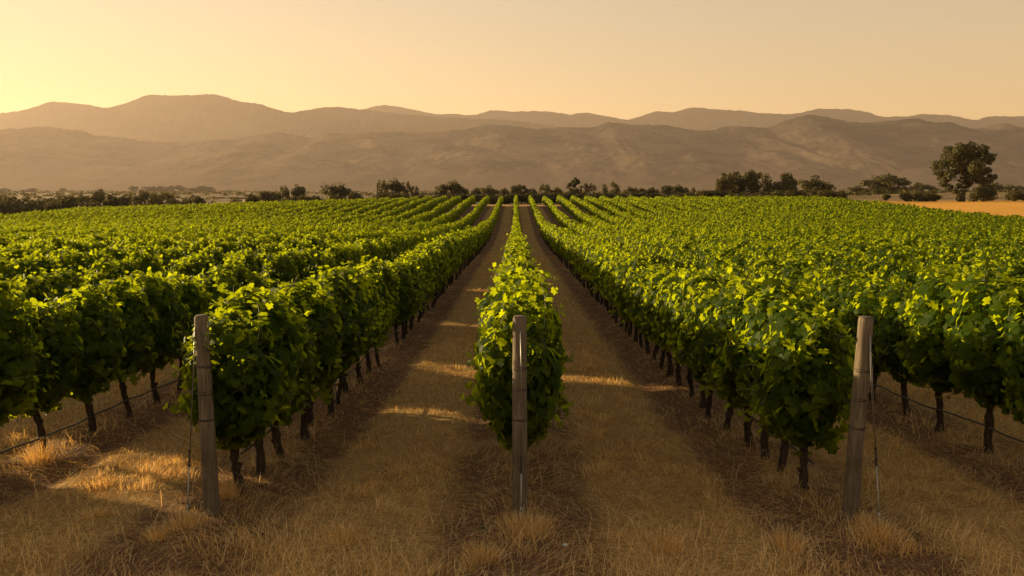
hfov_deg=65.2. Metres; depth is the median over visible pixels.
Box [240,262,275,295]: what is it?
grape vine
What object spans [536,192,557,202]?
bush
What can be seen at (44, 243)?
grape vine
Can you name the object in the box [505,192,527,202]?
bush
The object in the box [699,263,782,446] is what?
grape vine
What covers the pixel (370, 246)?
grape vine
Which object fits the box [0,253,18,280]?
grape vine
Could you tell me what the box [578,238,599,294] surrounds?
grape vine
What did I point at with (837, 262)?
grape vine
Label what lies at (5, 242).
grape vine
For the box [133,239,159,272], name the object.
grape vine
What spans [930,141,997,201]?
shade tree
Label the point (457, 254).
grape vine
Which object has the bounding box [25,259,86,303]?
grape vine
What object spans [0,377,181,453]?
drip hose
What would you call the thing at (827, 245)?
grape vine
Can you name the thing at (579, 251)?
grape vine
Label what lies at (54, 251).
grape vine
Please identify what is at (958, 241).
grape vine
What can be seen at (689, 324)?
grape vine
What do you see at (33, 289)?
grape vine
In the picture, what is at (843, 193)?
bush
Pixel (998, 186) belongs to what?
broadleaf tree
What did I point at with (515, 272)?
grape vine
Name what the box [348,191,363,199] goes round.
bush
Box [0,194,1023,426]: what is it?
vine rows
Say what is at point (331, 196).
bush
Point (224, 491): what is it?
grass tuft
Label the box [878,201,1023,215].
field
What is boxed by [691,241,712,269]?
grape vine
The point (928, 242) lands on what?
grape vine
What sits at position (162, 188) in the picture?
broadleaf tree
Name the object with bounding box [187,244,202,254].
grape vine
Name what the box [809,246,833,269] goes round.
grape vine
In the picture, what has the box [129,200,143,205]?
bush
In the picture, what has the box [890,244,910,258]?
grape vine
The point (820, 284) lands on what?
grape vine
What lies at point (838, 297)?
grape vine
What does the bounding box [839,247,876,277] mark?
grape vine
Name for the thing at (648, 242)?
grape vine
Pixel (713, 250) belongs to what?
grape vine
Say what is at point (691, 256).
grape vine
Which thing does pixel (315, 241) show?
grape vine
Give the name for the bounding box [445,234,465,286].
grape vine
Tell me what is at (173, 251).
grape vine
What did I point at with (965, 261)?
grape vine
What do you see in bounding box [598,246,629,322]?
grape vine
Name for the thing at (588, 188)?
broadleaf tree
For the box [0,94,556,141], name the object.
mountain
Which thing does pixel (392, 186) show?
broadleaf tree
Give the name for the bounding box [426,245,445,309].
grape vine
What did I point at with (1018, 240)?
grape vine
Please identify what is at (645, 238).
grape vine
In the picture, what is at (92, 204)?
bush
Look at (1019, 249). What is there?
grape vine
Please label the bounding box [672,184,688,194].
broadleaf tree
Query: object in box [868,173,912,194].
broadleaf tree
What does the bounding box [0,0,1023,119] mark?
sky
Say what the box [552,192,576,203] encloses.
bush
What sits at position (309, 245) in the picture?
grape vine
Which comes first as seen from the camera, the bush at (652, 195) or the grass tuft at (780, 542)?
the grass tuft at (780, 542)
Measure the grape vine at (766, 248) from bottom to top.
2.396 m
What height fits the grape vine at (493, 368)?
2.326 m
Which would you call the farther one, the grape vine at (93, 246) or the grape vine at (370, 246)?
the grape vine at (370, 246)
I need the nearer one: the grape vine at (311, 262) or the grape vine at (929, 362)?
the grape vine at (929, 362)
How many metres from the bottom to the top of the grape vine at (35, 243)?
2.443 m
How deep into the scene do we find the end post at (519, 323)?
7.61 m
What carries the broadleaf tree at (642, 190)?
on the ground at (160, 415)
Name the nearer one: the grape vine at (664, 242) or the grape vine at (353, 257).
the grape vine at (353, 257)
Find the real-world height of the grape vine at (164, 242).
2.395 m
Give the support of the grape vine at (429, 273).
on the ground at (160, 415)
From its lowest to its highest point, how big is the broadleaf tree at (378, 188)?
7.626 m
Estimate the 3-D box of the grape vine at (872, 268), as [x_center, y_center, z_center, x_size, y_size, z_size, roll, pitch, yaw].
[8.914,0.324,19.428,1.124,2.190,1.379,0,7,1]
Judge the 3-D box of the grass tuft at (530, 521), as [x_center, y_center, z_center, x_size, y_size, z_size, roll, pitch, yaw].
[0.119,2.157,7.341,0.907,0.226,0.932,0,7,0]
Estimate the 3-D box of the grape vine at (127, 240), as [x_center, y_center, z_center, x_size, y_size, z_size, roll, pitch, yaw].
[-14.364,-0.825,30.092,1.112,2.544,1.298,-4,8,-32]
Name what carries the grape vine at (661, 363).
on the ground at (160, 415)
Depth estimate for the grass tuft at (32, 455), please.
9.62 m
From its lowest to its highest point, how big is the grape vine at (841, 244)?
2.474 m
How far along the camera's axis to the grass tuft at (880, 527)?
7.12 m
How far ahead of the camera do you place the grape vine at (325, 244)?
35.34 m
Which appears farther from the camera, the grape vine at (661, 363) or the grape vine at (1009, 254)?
the grape vine at (1009, 254)
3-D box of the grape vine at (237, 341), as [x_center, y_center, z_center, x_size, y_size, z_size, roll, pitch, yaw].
[-2.893,1.138,8.186,1.312,2.177,1.439,-1,7,-8]
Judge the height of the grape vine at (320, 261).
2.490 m
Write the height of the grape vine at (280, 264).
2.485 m
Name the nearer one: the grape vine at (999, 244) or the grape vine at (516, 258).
the grape vine at (516, 258)
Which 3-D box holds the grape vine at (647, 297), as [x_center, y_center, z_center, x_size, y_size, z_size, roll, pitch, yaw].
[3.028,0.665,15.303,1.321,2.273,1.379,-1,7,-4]
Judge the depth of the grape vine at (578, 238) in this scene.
35.13 m
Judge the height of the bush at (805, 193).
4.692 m
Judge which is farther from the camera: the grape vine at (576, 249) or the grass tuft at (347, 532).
the grape vine at (576, 249)
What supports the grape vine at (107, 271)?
on the ground at (160, 415)
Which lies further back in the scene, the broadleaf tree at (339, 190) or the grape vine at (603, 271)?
the broadleaf tree at (339, 190)
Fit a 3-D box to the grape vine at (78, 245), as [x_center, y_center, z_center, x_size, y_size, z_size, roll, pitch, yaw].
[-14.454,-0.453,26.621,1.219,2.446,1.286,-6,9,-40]
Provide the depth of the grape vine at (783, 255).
25.61 m
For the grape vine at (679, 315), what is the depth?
12.65 m
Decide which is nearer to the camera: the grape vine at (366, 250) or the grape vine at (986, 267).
the grape vine at (986, 267)
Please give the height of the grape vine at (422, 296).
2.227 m
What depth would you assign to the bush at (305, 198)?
203.30 m
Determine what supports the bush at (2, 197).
on the ground at (160, 415)
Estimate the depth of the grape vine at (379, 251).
32.37 m
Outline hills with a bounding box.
[0,115,1023,190]
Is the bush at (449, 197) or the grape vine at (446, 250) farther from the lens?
the bush at (449, 197)
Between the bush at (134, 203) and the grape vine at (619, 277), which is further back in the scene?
the bush at (134, 203)
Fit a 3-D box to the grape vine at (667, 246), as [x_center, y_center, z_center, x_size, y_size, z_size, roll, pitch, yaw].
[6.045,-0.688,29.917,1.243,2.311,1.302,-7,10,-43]
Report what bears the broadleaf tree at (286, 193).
on the ground at (160, 415)
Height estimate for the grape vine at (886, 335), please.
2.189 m
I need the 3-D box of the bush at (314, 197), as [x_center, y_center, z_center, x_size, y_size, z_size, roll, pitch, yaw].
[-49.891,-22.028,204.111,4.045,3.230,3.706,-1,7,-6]
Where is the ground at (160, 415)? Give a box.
[0,191,1023,575]
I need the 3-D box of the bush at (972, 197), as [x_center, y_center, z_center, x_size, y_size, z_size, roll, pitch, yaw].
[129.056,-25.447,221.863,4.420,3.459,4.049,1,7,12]
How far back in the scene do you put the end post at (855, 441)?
7.44 m
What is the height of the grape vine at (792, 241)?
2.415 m
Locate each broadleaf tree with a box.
[26,188,38,191]
[92,189,105,202]
[128,185,138,190]
[132,190,155,204]
[139,186,155,191]
[154,186,168,191]
[166,185,178,191]
[176,185,184,191]
[192,185,215,191]
[258,191,274,201]
[279,185,289,197]
[291,184,305,198]
[318,182,352,199]
[376,179,387,196]
[379,177,403,194]
[401,181,413,197]
[410,185,418,195]
[434,186,447,194]
[438,179,462,195]
[459,187,468,194]
[470,187,480,194]
[479,185,501,195]
[500,188,509,196]
[511,185,521,194]
[518,184,529,194]
[528,188,536,194]
[539,183,549,193]
[550,187,562,193]
[566,177,583,195]
[583,183,596,194]
[601,184,607,193]
[610,181,620,194]
[624,187,638,194]
[637,188,651,193]
[648,187,658,194]
[660,185,674,195]
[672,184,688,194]
[715,172,734,191]
[726,171,747,195]
[742,169,762,194]
[759,173,772,193]
[771,172,797,192]
[798,175,836,195]
[845,185,870,195]
[859,175,889,194]
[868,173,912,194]
[912,182,931,191]
[991,182,1003,191]
[1004,184,1017,191]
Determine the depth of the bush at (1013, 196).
222.53 m
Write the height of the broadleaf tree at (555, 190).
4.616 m
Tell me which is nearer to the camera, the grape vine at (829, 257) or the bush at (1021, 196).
the grape vine at (829, 257)
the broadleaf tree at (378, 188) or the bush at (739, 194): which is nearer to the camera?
the bush at (739, 194)
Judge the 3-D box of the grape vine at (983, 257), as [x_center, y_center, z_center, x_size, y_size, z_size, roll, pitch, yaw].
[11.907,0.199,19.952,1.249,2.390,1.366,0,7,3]
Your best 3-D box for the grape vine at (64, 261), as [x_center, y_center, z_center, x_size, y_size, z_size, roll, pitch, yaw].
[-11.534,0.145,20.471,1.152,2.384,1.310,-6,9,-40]
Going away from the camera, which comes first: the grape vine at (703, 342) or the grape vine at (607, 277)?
the grape vine at (703, 342)
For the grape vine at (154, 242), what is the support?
on the ground at (160, 415)
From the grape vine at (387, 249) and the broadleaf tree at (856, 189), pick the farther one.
the broadleaf tree at (856, 189)
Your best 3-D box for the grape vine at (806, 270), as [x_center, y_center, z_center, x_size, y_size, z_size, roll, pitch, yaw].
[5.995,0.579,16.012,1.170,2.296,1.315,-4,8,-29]
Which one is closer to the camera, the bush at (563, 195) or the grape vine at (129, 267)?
the grape vine at (129, 267)
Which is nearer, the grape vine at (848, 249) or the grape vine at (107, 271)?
the grape vine at (107, 271)
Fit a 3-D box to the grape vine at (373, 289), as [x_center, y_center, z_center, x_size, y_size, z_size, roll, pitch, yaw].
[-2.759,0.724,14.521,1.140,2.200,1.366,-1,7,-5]
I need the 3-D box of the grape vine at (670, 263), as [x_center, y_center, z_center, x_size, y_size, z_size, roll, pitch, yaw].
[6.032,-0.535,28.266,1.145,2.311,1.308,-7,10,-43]
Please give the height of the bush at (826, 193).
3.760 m
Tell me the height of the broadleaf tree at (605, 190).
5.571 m
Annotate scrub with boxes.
[0,188,1022,203]
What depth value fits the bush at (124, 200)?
184.24 m
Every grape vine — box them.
[0,234,12,247]
[0,250,23,261]
[0,250,41,280]
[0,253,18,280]
[0,265,49,425]
[1,241,38,259]
[2,266,58,306]
[6,277,29,299]
[7,286,84,456]
[8,242,25,249]
[13,250,61,276]
[20,235,45,250]
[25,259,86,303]
[27,238,48,246]
[32,247,55,259]
[37,282,134,435]
[39,244,57,253]
[45,235,70,249]
[47,245,75,255]
[50,246,83,288]
[59,243,100,285]
[60,239,91,254]
[65,234,85,242]
[79,236,105,255]
[79,272,162,417]
[82,236,95,243]
[83,248,115,270]
[84,253,129,291]
[87,232,112,244]
[94,239,115,254]
[99,244,130,260]
[99,250,145,279]
[111,236,126,243]
[113,242,138,256]
[114,234,141,248]
[116,261,191,403]
[125,246,167,277]
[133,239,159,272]
[136,239,152,246]
[147,240,163,249]
[150,233,172,249]
[152,245,173,273]
[154,269,212,394]
[161,243,183,267]
[163,295,297,494]
[165,242,193,257]
[166,250,206,282]
[168,239,181,247]
[174,239,189,245]
[178,279,308,474]
[182,247,217,275]
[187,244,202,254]
[190,236,213,251]
[192,260,243,319]
[199,244,225,265]
[201,253,261,295]
[207,234,231,253]
[208,235,223,254]
[224,240,238,252]
[224,251,253,269]
[231,244,260,276]
[233,240,250,256]
[236,235,257,262]
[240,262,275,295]
[251,239,260,259]
[253,238,283,278]
[260,245,301,294]
[264,273,344,440]
[265,289,329,459]
[275,246,314,281]
[280,235,303,251]
[280,241,295,253]
[288,281,355,425]
[290,244,320,279]
[291,266,376,414]
[293,241,327,279]
[299,236,313,248]
[300,234,321,251]
[304,256,384,403]
[306,234,324,251]
[315,255,388,394]
[316,235,328,253]
[323,239,355,269]
[323,251,335,268]
[344,240,366,269]
[347,247,360,268]
[352,242,368,272]
[353,235,379,263]
[355,265,390,383]
[356,238,373,263]
[360,254,400,366]
[361,267,396,375]
[365,237,381,261]
[370,235,390,263]
[372,241,384,263]
[378,237,392,261]
[387,255,423,344]
[390,256,426,339]
[391,252,428,334]
[393,249,433,329]
[400,247,435,321]
[406,248,438,321]
[411,242,442,313]
[420,252,435,317]
[424,237,452,300]
[425,240,448,302]
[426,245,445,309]
[431,244,449,306]
[432,235,456,295]
[434,238,452,297]
[435,234,456,288]
[443,236,457,292]
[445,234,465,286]
[445,243,459,288]
[450,237,464,284]
[460,278,573,453]
[463,268,574,437]
[472,267,566,356]
[492,258,549,288]
[492,260,539,274]
[493,266,542,284]
[496,254,530,281]
[496,265,546,285]
[496,272,568,414]
[497,246,537,282]
[498,244,528,272]
[499,258,526,273]
[502,256,545,285]
[504,236,530,254]
[507,238,523,247]
[507,240,526,249]
[571,234,593,285]
[572,236,597,289]
[572,237,586,287]
[578,235,597,291]
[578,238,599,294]
[578,238,603,296]
[582,242,605,301]
[583,241,596,298]
[585,241,615,304]
[588,242,619,306]
[591,244,618,310]
[592,242,621,313]
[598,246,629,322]
[599,248,623,318]
[600,247,623,326]
[605,255,628,332]
[608,245,643,336]
[608,250,649,341]
[618,247,658,347]
[623,260,661,354]
[624,263,674,360]
[637,262,668,368]
[638,230,662,253]
[639,263,685,376]
[641,235,657,254]
[645,240,652,253]
[647,237,664,255]
[650,267,691,385]
[651,235,669,263]
[656,239,675,264]
[659,260,715,396]
[660,238,680,264]
[664,242,682,267]
[667,242,686,270]
[667,267,731,407]
[671,239,697,271]
[673,270,727,418]
[676,248,688,270]
[682,239,706,268]
[689,275,740,430]
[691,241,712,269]
[695,244,722,272]
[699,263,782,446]
[703,244,736,273]
[705,243,741,275]
[708,232,726,246]
[714,262,822,460]
[718,237,735,247]
[718,254,759,284]
[724,248,760,283]
[725,238,746,247]
[733,237,749,251]
[735,272,819,476]
[739,296,872,491]
[742,255,765,279]
[743,238,763,252]
[747,254,785,279]
[753,243,766,257]
[758,238,786,258]
[760,262,786,279]
[766,239,792,261]
[768,232,792,245]
[775,247,799,265]
[780,251,818,286]
[782,233,801,247]
[784,246,807,262]
[790,238,807,250]
[793,261,829,295]
[794,248,814,260]
[797,239,823,254]
[802,236,827,253]
[808,257,865,307]
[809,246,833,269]
[814,238,837,251]
[818,246,840,272]
[821,242,836,250]
[821,272,867,363]
[830,231,855,243]
[832,235,857,254]
[832,246,860,268]
[838,240,858,252]
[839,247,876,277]
[839,271,909,400]
[841,233,859,244]
[854,238,879,255]
[860,257,886,282]
[864,234,879,241]
[865,243,884,261]
[871,244,916,283]
[872,275,923,416]
[873,235,891,245]
[873,240,901,262]
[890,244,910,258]
[892,267,979,432]
[896,264,928,287]
[897,235,918,248]
[899,243,931,263]
[911,260,953,290]
[912,247,951,271]
[916,237,942,253]
[918,237,934,245]
[927,243,947,257]
[928,250,964,268]
[929,259,988,282]
[930,236,948,245]
[941,260,1023,453]
[943,236,976,258]
[946,234,973,244]
[953,255,978,270]
[958,256,1011,286]
[959,248,981,260]
[965,231,984,253]
[972,247,1003,266]
[975,241,1009,257]
[977,237,998,249]
[979,254,1023,288]
[982,232,1001,240]
[987,249,1021,266]
[988,236,1022,248]
[989,246,1023,257]
[1003,245,1023,255]
[1007,235,1023,246]
[1016,248,1023,259]
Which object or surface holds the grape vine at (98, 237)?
on the ground at (160, 415)
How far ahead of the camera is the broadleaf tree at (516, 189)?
235.68 m
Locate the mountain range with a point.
(703, 119)
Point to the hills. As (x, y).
(839, 154)
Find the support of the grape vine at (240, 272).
on the ground at (160, 415)
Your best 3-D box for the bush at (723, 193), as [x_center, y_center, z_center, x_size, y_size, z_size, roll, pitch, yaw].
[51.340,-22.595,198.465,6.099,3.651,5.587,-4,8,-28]
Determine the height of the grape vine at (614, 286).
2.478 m
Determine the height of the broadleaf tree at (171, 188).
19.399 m
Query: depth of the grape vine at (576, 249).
34.08 m
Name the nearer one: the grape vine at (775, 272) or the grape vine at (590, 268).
the grape vine at (775, 272)
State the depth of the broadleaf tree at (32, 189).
1909.15 m
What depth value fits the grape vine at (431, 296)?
24.13 m
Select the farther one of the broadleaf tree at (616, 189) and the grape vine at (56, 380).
the broadleaf tree at (616, 189)
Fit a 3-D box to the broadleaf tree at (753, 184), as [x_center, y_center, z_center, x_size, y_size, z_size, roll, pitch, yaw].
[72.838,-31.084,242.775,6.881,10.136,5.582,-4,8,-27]
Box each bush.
[0,194,11,202]
[0,201,20,214]
[3,195,35,204]
[10,200,41,213]
[35,197,64,211]
[44,201,62,210]
[55,194,85,208]
[73,192,106,203]
[78,201,102,206]
[102,193,118,206]
[113,194,133,207]
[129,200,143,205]
[145,193,167,205]
[160,192,174,200]
[163,198,184,205]
[180,197,194,204]
[193,196,205,203]
[244,194,260,202]
[271,192,282,201]
[277,196,290,201]
[287,196,302,200]
[298,195,310,200]
[308,195,322,200]
[326,194,347,199]
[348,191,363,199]
[373,192,394,199]
[392,193,411,197]
[445,194,458,199]
[456,193,479,203]
[472,193,495,203]
[490,193,512,203]
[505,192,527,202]
[518,193,542,203]
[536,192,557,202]
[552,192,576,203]
[565,191,587,201]
[583,192,605,198]
[602,192,624,198]
[623,191,649,197]
[643,191,666,197]
[662,193,685,197]
[683,192,696,196]
[695,189,713,196]
[709,190,729,197]
[728,191,748,196]
[747,191,771,196]
[772,190,788,196]
[784,189,803,196]
[801,186,818,196]
[811,189,841,197]
[837,189,847,199]
[881,194,890,200]
[899,192,912,200]
[910,190,935,201]
[933,194,941,200]
[968,190,979,200]
[969,182,997,200]
[974,187,996,201]
[1003,190,1023,200]
[1018,193,1023,200]
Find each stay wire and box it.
[185,327,194,516]
[517,331,522,521]
[869,336,883,525]
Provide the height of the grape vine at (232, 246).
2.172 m
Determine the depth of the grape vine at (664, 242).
30.72 m
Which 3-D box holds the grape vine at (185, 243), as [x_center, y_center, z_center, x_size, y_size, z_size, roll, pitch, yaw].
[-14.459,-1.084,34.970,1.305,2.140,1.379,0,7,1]
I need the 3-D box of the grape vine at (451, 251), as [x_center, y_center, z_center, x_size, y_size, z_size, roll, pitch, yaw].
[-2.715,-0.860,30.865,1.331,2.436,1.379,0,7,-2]
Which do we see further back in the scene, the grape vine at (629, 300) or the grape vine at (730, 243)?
the grape vine at (730, 243)
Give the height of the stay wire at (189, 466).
2.022 m
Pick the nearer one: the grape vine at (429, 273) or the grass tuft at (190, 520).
the grass tuft at (190, 520)
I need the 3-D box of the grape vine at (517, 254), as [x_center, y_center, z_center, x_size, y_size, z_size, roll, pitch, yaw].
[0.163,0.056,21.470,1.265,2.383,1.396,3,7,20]
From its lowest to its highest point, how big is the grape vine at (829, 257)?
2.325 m
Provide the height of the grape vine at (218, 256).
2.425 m
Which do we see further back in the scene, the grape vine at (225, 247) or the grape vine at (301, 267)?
the grape vine at (225, 247)
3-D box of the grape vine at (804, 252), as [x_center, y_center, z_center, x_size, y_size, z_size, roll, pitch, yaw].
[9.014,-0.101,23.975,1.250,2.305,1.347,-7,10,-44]
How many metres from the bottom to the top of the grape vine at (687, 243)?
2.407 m
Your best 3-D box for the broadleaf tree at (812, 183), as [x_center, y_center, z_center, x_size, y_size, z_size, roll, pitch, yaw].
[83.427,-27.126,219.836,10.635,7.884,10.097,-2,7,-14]
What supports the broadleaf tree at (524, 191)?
on the ground at (160, 415)
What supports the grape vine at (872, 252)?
on the ground at (160, 415)
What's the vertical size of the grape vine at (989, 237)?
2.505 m
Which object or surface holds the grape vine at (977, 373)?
on the ground at (160, 415)
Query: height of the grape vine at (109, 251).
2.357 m
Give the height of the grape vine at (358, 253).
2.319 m
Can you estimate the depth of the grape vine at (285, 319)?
8.67 m
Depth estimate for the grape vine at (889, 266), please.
18.36 m
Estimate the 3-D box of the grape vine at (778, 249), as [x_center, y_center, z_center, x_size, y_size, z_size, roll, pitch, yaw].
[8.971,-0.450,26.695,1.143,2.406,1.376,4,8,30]
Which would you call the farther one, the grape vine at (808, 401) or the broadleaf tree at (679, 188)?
the broadleaf tree at (679, 188)
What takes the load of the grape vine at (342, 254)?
on the ground at (160, 415)
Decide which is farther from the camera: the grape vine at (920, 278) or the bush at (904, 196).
the bush at (904, 196)
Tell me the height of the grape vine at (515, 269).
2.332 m
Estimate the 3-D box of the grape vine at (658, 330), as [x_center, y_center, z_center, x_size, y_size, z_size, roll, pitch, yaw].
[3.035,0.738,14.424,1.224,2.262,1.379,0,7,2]
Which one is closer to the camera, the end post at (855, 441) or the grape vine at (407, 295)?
the end post at (855, 441)
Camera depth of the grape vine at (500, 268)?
16.05 m
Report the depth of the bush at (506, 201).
190.51 m
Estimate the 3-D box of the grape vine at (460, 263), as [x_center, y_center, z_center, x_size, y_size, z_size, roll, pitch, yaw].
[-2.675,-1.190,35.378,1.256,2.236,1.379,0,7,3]
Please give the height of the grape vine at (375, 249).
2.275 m
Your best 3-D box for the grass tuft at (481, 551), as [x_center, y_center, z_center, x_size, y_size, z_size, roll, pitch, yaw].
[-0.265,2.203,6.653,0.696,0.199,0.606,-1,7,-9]
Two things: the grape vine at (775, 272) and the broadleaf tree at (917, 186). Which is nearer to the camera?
the grape vine at (775, 272)
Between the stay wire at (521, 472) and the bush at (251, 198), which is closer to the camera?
the stay wire at (521, 472)
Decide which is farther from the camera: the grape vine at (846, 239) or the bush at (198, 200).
the bush at (198, 200)
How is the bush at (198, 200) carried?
on the ground at (160, 415)
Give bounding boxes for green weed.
[902,527,921,537]
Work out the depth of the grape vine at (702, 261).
23.80 m
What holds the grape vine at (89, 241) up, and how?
on the ground at (160, 415)
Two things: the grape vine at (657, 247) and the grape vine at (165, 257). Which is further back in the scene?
the grape vine at (657, 247)
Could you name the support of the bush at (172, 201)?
on the ground at (160, 415)
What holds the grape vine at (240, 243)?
on the ground at (160, 415)
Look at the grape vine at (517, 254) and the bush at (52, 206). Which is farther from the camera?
the bush at (52, 206)
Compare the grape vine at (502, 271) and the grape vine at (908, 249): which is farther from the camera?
the grape vine at (908, 249)
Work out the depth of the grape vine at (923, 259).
22.68 m
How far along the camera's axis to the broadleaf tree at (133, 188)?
2055.46 m
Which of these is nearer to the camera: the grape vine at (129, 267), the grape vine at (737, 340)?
the grape vine at (737, 340)
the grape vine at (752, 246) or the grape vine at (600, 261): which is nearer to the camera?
the grape vine at (600, 261)
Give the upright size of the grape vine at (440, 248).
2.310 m
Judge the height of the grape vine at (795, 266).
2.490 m
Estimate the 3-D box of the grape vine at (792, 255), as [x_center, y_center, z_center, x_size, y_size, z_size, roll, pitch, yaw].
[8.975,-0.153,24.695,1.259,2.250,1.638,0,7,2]
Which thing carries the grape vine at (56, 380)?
on the ground at (160, 415)
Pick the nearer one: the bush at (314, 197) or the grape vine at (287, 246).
the grape vine at (287, 246)
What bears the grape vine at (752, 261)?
on the ground at (160, 415)
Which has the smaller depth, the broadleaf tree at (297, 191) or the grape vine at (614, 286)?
the grape vine at (614, 286)
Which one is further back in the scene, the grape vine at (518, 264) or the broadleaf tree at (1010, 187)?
the broadleaf tree at (1010, 187)
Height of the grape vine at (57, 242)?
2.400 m
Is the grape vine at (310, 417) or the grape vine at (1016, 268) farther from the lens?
the grape vine at (1016, 268)
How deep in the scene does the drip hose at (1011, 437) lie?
10.73 m
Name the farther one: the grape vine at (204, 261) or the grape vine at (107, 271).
the grape vine at (204, 261)
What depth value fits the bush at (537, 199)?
190.39 m
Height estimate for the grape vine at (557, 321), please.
2.404 m
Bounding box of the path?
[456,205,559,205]
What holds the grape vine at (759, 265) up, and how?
on the ground at (160, 415)
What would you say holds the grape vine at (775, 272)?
on the ground at (160, 415)
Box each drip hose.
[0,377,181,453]
[241,302,423,454]
[869,382,1023,442]
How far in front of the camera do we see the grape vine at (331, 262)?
24.14 m
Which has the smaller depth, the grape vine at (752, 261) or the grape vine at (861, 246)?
the grape vine at (752, 261)
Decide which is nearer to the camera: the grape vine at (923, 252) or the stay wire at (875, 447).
the stay wire at (875, 447)
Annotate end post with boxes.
[194,314,219,515]
[512,315,527,514]
[838,316,873,521]
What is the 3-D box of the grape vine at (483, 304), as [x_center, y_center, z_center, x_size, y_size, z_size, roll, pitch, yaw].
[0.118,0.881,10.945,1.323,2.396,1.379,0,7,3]
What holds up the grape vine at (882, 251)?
on the ground at (160, 415)
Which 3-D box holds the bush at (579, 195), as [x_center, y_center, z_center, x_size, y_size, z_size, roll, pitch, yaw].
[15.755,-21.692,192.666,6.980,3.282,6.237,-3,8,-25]
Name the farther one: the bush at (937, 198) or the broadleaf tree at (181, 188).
the broadleaf tree at (181, 188)
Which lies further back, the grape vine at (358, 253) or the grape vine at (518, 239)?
the grape vine at (518, 239)
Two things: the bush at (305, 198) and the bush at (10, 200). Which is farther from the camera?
the bush at (305, 198)
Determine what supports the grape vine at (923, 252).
on the ground at (160, 415)
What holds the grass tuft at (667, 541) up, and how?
on the ground at (160, 415)
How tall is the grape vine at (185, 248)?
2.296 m
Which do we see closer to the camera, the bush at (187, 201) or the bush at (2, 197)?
the bush at (187, 201)
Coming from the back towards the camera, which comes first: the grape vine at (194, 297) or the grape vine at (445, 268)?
the grape vine at (445, 268)
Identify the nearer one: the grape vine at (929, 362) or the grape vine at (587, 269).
the grape vine at (929, 362)
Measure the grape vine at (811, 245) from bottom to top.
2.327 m
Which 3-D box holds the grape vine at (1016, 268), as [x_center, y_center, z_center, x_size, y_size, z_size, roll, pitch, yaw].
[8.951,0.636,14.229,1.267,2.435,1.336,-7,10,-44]
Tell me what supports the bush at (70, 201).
on the ground at (160, 415)
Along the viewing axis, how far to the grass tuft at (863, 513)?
7.50 m
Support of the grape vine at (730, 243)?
on the ground at (160, 415)
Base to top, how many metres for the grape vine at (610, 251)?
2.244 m
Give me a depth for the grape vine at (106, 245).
28.42 m
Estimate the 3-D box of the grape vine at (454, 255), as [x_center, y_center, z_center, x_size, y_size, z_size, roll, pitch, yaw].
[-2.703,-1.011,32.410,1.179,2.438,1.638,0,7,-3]
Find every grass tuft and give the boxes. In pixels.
[4,436,73,466]
[69,473,130,496]
[73,504,125,522]
[129,520,173,544]
[153,504,210,535]
[192,472,259,498]
[314,515,374,548]
[444,537,521,570]
[486,504,570,544]
[628,524,698,557]
[757,522,829,555]
[846,510,918,545]
[849,506,877,525]
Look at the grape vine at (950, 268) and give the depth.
16.18 m
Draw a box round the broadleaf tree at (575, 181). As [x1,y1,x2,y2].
[566,177,583,195]
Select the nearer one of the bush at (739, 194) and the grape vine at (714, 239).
the grape vine at (714, 239)
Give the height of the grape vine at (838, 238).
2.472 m
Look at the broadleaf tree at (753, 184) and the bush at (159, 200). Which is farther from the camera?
the broadleaf tree at (753, 184)
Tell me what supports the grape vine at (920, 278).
on the ground at (160, 415)
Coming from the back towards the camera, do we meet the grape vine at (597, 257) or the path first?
the path
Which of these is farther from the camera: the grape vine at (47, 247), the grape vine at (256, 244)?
the grape vine at (256, 244)
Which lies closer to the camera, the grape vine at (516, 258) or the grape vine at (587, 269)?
the grape vine at (516, 258)
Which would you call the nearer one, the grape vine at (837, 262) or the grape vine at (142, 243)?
the grape vine at (837, 262)
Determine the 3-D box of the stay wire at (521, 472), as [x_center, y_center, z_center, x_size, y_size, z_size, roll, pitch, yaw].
[0.076,1.400,7.532,0.056,1.996,0.159,0,7,0]
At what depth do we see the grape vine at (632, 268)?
18.65 m
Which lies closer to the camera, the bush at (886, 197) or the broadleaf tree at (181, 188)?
the bush at (886, 197)
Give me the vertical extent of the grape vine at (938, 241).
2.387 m
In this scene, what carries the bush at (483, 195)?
on the ground at (160, 415)
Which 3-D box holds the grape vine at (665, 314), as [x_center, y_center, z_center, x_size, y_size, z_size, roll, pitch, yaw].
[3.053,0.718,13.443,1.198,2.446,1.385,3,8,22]
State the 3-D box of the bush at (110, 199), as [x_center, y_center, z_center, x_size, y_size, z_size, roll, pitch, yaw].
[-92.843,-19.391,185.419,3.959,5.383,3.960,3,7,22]
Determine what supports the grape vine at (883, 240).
on the ground at (160, 415)
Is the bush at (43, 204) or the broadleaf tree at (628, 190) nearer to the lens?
the bush at (43, 204)
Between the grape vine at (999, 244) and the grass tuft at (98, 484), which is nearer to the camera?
the grass tuft at (98, 484)
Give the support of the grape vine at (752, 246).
on the ground at (160, 415)
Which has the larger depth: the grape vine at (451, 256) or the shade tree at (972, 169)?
the shade tree at (972, 169)
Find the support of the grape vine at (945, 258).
on the ground at (160, 415)
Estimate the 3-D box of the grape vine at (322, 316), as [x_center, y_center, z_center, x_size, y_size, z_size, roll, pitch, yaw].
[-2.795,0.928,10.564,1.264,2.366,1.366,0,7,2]
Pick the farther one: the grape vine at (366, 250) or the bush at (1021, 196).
the bush at (1021, 196)

